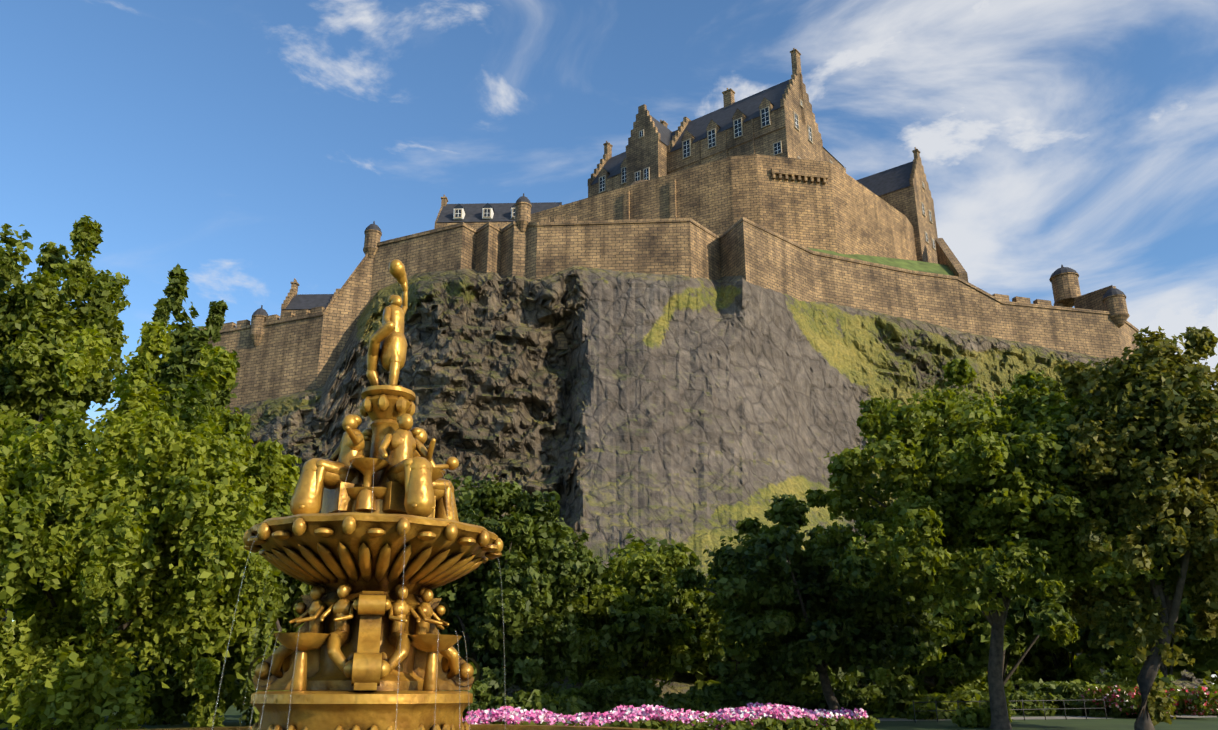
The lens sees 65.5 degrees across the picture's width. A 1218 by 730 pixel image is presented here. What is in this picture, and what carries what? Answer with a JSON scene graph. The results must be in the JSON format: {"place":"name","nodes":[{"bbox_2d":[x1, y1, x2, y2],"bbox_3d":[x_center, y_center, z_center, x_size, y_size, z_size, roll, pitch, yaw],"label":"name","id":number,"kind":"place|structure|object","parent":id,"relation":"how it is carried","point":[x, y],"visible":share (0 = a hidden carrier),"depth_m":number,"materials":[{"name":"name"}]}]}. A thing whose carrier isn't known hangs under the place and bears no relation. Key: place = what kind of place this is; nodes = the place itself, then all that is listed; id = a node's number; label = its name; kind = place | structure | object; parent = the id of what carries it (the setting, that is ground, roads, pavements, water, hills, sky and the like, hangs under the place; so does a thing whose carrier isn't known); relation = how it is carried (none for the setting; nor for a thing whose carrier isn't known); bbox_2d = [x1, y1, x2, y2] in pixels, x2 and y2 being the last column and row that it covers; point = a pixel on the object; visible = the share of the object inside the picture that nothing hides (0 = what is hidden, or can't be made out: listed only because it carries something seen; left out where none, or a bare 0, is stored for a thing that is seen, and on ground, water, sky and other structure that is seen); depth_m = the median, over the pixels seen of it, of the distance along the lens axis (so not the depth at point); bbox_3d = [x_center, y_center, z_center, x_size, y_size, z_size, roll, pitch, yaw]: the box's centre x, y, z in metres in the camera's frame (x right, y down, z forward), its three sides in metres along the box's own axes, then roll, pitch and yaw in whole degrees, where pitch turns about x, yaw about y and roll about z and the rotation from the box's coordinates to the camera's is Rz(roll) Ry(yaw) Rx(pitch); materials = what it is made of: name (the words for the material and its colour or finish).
{"place":"outdoors","nodes":[
{"label":"outdoors","id":0,"kind":"place"},
{"bbox_2d":[211,460,505,729],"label":"fountain water","id":1,"kind":"structure","parent":0,"point":[400,638],"depth_m":18.37,"materials":[{"name":"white liquid"}]},
{"bbox_2d":[0,705,1217,729],"bbox_3d":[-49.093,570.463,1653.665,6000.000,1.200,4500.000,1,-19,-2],"label":"ground","id":2,"kind":"structure","parent":0,"point":[232,715],"depth_m":38.54,"materials":[{"name":"green plant"}]},
{"bbox_2d":[0,674,38,727],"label":"shrub","id":3,"kind":"object","parent":2,"relation":"on","point":[6,722],"depth_m":34.22,"materials":[{"name":"green plant"}]},
{"bbox_2d":[9,597,55,618],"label":"tree","id":4,"kind":"object","parent":2,"relation":"on","point":[15,611],"depth_m":63.32,"materials":[{"name":"green plant"}]},
{"bbox_2d":[4,669,108,729],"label":"shrub","id":5,"kind":"object","parent":2,"relation":"on","point":[28,727],"depth_m":33.86,"materials":[{"name":"green plant"}]},
{"bbox_2d":[0,215,130,621],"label":"tall tree","id":6,"kind":"object","parent":2,"relation":"on","point":[41,320],"depth_m":37.59,"materials":[{"name":"green plant"}]},
{"bbox_2d":[0,321,301,729],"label":"tree","id":7,"kind":"object","parent":2,"relation":"on","point":[96,527],"depth_m":27.53,"materials":[{"name":"green plant"}]},
{"bbox_2d":[117,648,190,729],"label":"shrub","id":8,"kind":"object","parent":2,"relation":"on","point":[157,697],"depth_m":33.46,"materials":[{"name":"green plant"}]},
{"bbox_2d":[133,645,188,724],"bbox_3d":[-17.450,13.015,38.923,5.781,3.844,4.202,1,-19,-2],"label":"shrub","id":9,"kind":"object","parent":2,"relation":"on","point":[159,722],"depth_m":38.15,"materials":[{"name":"green plant"}]},
{"bbox_2d":[148,264,239,434],"bbox_3d":[-23.482,5.969,50.200,5.938,24.004,4.613,1,-19,-2],"label":"tree","id":10,"kind":"object","parent":2,"relation":"on","point":[185,354],"visible":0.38,"depth_m":52.59,"materials":[{"name":"green plant"}]},
{"bbox_2d":[155,664,254,725],"bbox_3d":[-14.379,11.938,35.028,5.004,4.385,4.300,1,-19,-2],"label":"shrub","id":11,"kind":"object","parent":2,"relation":"on","point":[167,704],"depth_m":34.06,"materials":[{"name":"green plant"}]},
{"bbox_2d":[173,567,312,725],"bbox_3d":[-11.402,8.726,31.525,5.148,7.659,4.690,1,-19,-2],"label":"birch tree","id":12,"kind":"object","parent":2,"relation":"on","point":[288,592],"depth_m":30.26,"materials":[{"name":"green plant"}]},
{"bbox_2d":[237,681,252,723],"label":"shrub","id":13,"kind":"object","parent":2,"relation":"on","point":[246,714],"depth_m":37.17,"materials":[{"name":"green plant"}]},
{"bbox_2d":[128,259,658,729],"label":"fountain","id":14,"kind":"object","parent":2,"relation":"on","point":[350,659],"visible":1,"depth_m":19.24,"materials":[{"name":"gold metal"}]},
{"bbox_2d":[438,662,483,711],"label":"shrub","id":15,"kind":"object","parent":2,"relation":"on","point":[473,688],"depth_m":37.52,"materials":[{"name":"green plant"}]},
{"bbox_2d":[462,683,487,716],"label":"shrub","id":16,"kind":"object","parent":2,"relation":"on","point":[480,691],"visible":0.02,"depth_m":43.29,"materials":[{"name":"green plant"}]},
{"bbox_2d":[463,689,543,717],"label":"shrub","id":17,"kind":"object","parent":2,"relation":"on","point":[522,699],"visible":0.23,"depth_m":42.47,"materials":[{"name":"green plant"}]},
{"bbox_2d":[431,473,614,697],"bbox_3d":[-6.690,12.952,49.893,13.885,13.781,11.519,1,-19,-2],"label":"tree","id":18,"kind":"object","parent":2,"relation":"on","point":[545,569],"depth_m":48.77,"materials":[{"name":"green plant"}]},
{"bbox_2d":[499,527,590,676],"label":"tree","id":19,"kind":"object","parent":2,"relation":"on","point":[570,530],"depth_m":70.17,"materials":[{"name":"green plant"}]},
{"bbox_2d":[527,693,596,715],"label":"shrub","id":20,"kind":"object","parent":2,"relation":"on","point":[549,702],"visible":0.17,"depth_m":43.97,"materials":[{"name":"green plant"}]},
{"bbox_2d":[546,679,625,714],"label":"shrub","id":21,"kind":"object","parent":2,"relation":"on","point":[591,691],"visible":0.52,"depth_m":45.03,"materials":[{"name":"green plant"}]},
{"bbox_2d":[596,675,676,710],"bbox_3d":[1.424,16.735,46.476,5.242,2.877,3.906,1,-19,-2],"label":"shrub","id":22,"kind":"object","parent":2,"relation":"on","point":[639,691],"visible":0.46,"depth_m":45.64,"materials":[{"name":"green plant"}]},
{"bbox_2d":[563,533,710,649],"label":"tree","id":23,"kind":"object","parent":2,"relation":"on","point":[693,560],"depth_m":67.01,"materials":[{"name":"green plant"}]},
{"bbox_2d":[544,542,736,689],"bbox_3d":[2.367,15.781,55.427,12.534,10.470,11.161,1,-19,-2],"label":"tree","id":24,"kind":"object","parent":2,"relation":"on","point":[631,613],"depth_m":53.72,"materials":[{"name":"green plant"}]},
{"bbox_2d":[462,702,879,729],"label":"flower bed","id":25,"kind":"object","parent":2,"relation":"on","point":[513,715],"depth_m":33.59,"materials":[{"name":"pink plant"}]},
{"bbox_2d":[658,690,714,712],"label":"shrub","id":26,"kind":"object","parent":2,"relation":"on","point":[687,701],"visible":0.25,"depth_m":46.49,"materials":[{"name":"green plant"}]},
{"bbox_2d":[226,265,1210,698],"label":"castle rock","id":27,"kind":"object","parent":2,"relation":"on","point":[698,415],"visible":0.35,"depth_m":107.73,"materials":[{"name":"grey stone"}]},
{"bbox_2d":[531,154,916,260],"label":"castle bastion","id":28,"kind":"object","parent":27,"relation":"on","point":[821,205],"visible":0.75,"depth_m":135.92,"materials":[{"name":"brown stone"}]},
{"bbox_2d":[809,248,954,275],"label":"terrace bank","id":29,"kind":"structure","parent":27,"relation":"on","point":[921,266],"depth_m":138.70,"materials":[{"name":"green plant"}]},
{"bbox_2d":[689,675,757,707],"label":"shrub","id":30,"kind":"object","parent":2,"relation":"on","point":[714,691],"visible":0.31,"depth_m":47.68,"materials":[{"name":"green plant"}]},
{"bbox_2d":[681,577,819,692],"bbox_3d":[8.556,19.330,64.463,14.261,10.412,11.097,1,-19,-2],"label":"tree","id":31,"kind":"object","parent":2,"relation":"on","point":[700,667],"depth_m":62.16,"materials":[{"name":"green plant"}]},
{"bbox_2d":[708,676,811,711],"bbox_3d":[7.275,16.616,46.536,5.186,2.557,4.281,1,-19,-2],"label":"shrub","id":32,"kind":"object","parent":2,"relation":"on","point":[773,690],"visible":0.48,"depth_m":45.71,"materials":[{"name":"green plant"}]},
{"bbox_2d":[745,687,844,706],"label":"shrub","id":33,"kind":"object","parent":2,"relation":"on","point":[813,693],"depth_m":47.74,"materials":[{"name":"green plant"}]},
{"bbox_2d":[721,549,893,696],"bbox_3d":[13.347,18.738,64.021,14.145,11.897,11.625,1,-19,-2],"label":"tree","id":34,"kind":"object","parent":2,"relation":"on","point":[845,683],"visible":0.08,"depth_m":61.73,"materials":[{"name":"green plant"}]},
{"bbox_2d":[675,493,953,710],"bbox_3d":[10.016,11.543,46.021,13.119,10.923,11.969,1,-19,-2],"label":"tree","id":35,"kind":"object","parent":2,"relation":"on","point":[848,627],"depth_m":43.20,"materials":[{"name":"green plant"}]},
{"bbox_2d":[800,689,880,715],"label":"shrub","id":36,"kind":"object","parent":2,"relation":"on","point":[852,702],"visible":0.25,"depth_m":45.12,"materials":[{"name":"green plant"}]},
{"bbox_2d":[854,683,926,711],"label":"shrub","id":37,"kind":"object","parent":2,"relation":"on","point":[869,688],"visible":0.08,"depth_m":47.62,"materials":[{"name":"green plant"}]},
{"bbox_2d":[863,689,980,719],"bbox_3d":[14.469,16.194,43.652,4.955,2.391,5.388,1,-19,-2],"label":"shrub","id":38,"kind":"object","parent":2,"relation":"on","point":[897,710],"visible":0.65,"depth_m":42.72,"materials":[{"name":"green plant"}]},
{"bbox_2d":[891,590,988,695],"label":"tree","id":39,"kind":"object","parent":2,"relation":"on","point":[975,682],"depth_m":63.33,"materials":[{"name":"green plant"}]},
{"bbox_2d":[894,540,1084,692],"bbox_3d":[25.736,16.838,66.160,13.729,12.864,13.397,1,-19,-2],"label":"tree","id":40,"kind":"object","parent":2,"relation":"on","point":[1028,619],"depth_m":63.53,"materials":[{"name":"green plant"}]},
{"bbox_2d":[927,689,1055,716],"bbox_3d":[17.652,16.953,45.854,6.720,2.402,5.363,1,-19,-2],"label":"shrub","id":41,"kind":"object","parent":2,"relation":"on","point":[1049,711],"visible":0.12,"depth_m":44.65,"materials":[{"name":"green plant"}]},
{"bbox_2d":[805,358,1197,729],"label":"tree","id":42,"kind":"object","parent":2,"relation":"on","point":[976,460],"depth_m":36.01,"materials":[{"name":"green plant"}]},
{"bbox_2d":[913,698,1106,722],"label":"benches","id":43,"kind":"object","parent":2,"relation":"on","point":[1023,709],"visible":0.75,"depth_m":41.42,"materials":[{"name":"brown wood"}]},
{"bbox_2d":[984,678,1091,715],"bbox_3d":[21.089,16.989,47.107,6.453,2.742,5.387,1,-19,-2],"label":"shrub","id":44,"kind":"object","parent":2,"relation":"on","point":[1064,689],"depth_m":46.56,"materials":[{"name":"green plant"}]},
{"bbox_2d":[1005,679,1104,714],"bbox_3d":[22.858,17.471,47.864,7.099,3.104,5.713,1,-19,-2],"label":"shrub","id":45,"kind":"object","parent":2,"relation":"on","point":[1052,703],"visible":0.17,"depth_m":46.17,"materials":[{"name":"green plant"}]},
{"bbox_2d":[1005,580,1147,689],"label":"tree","id":46,"kind":"object","parent":2,"relation":"on","point":[1036,664],"depth_m":69.78,"materials":[{"name":"green plant"}]},
{"bbox_2d":[1062,693,1174,717],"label":"shrub","id":47,"kind":"object","parent":2,"relation":"on","point":[1110,713],"visible":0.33,"depth_m":44.06,"materials":[{"name":"green plant"}]},
{"bbox_2d":[1025,326,1217,729],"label":"tree","id":48,"kind":"object","parent":2,"relation":"on","point":[1159,403],"depth_m":33.27,"materials":[{"name":"green plant"}]},
{"bbox_2d":[1090,668,1175,687],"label":"shrub","id":49,"kind":"object","parent":2,"relation":"on","point":[1108,679],"visible":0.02,"depth_m":48.71,"materials":[{"name":"green plant"}]},
{"bbox_2d":[1054,550,1217,683],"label":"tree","id":50,"kind":"object","parent":2,"relation":"on","point":[1206,663],"depth_m":64.82,"materials":[{"name":"green plant"}]},
{"bbox_2d":[1079,684,1217,716],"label":"flowering bush","id":51,"kind":"object","parent":2,"relation":"on","point":[1177,695],"depth_m":42.44,"materials":[{"name":"green plant"}]},
{"bbox_2d":[1175,606,1217,685],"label":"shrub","id":52,"kind":"object","parent":2,"relation":"on","point":[1214,680],"depth_m":68.75,"materials":[{"name":"green plant"}]},
{"bbox_2d":[0,0,1217,683],"label":"sky","id":53,"kind":"structure","parent":0,"point":[252,148],"materials":[{"name":"blue"}]},
{"bbox_2d":[198,48,1139,408],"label":"castle walls","id":54,"kind":"structure","parent":0,"point":[286,352],"depth_m":125.09,"materials":[{"name":"brown stone"}]},
{"bbox_2d":[252,79,1125,315],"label":"castle roofs","id":55,"kind":"structure","parent":54,"relation":"on","point":[888,181],"depth_m":160.25,"materials":[{"name":"grey stone"}]},
{"bbox_2d":[453,99,935,250],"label":"windows","id":56,"kind":"structure","parent":54,"relation":"attached to","point":[487,212],"depth_m":156.02,"materials":[{"name":"grey glass"}]},
{"bbox_2d":[877,715,1216,720],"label":"garden path","id":57,"kind":"structure","parent":0,"point":[1019,718],"depth_m":42.49,"materials":[{"name":"grey asphalt"}]}
]}

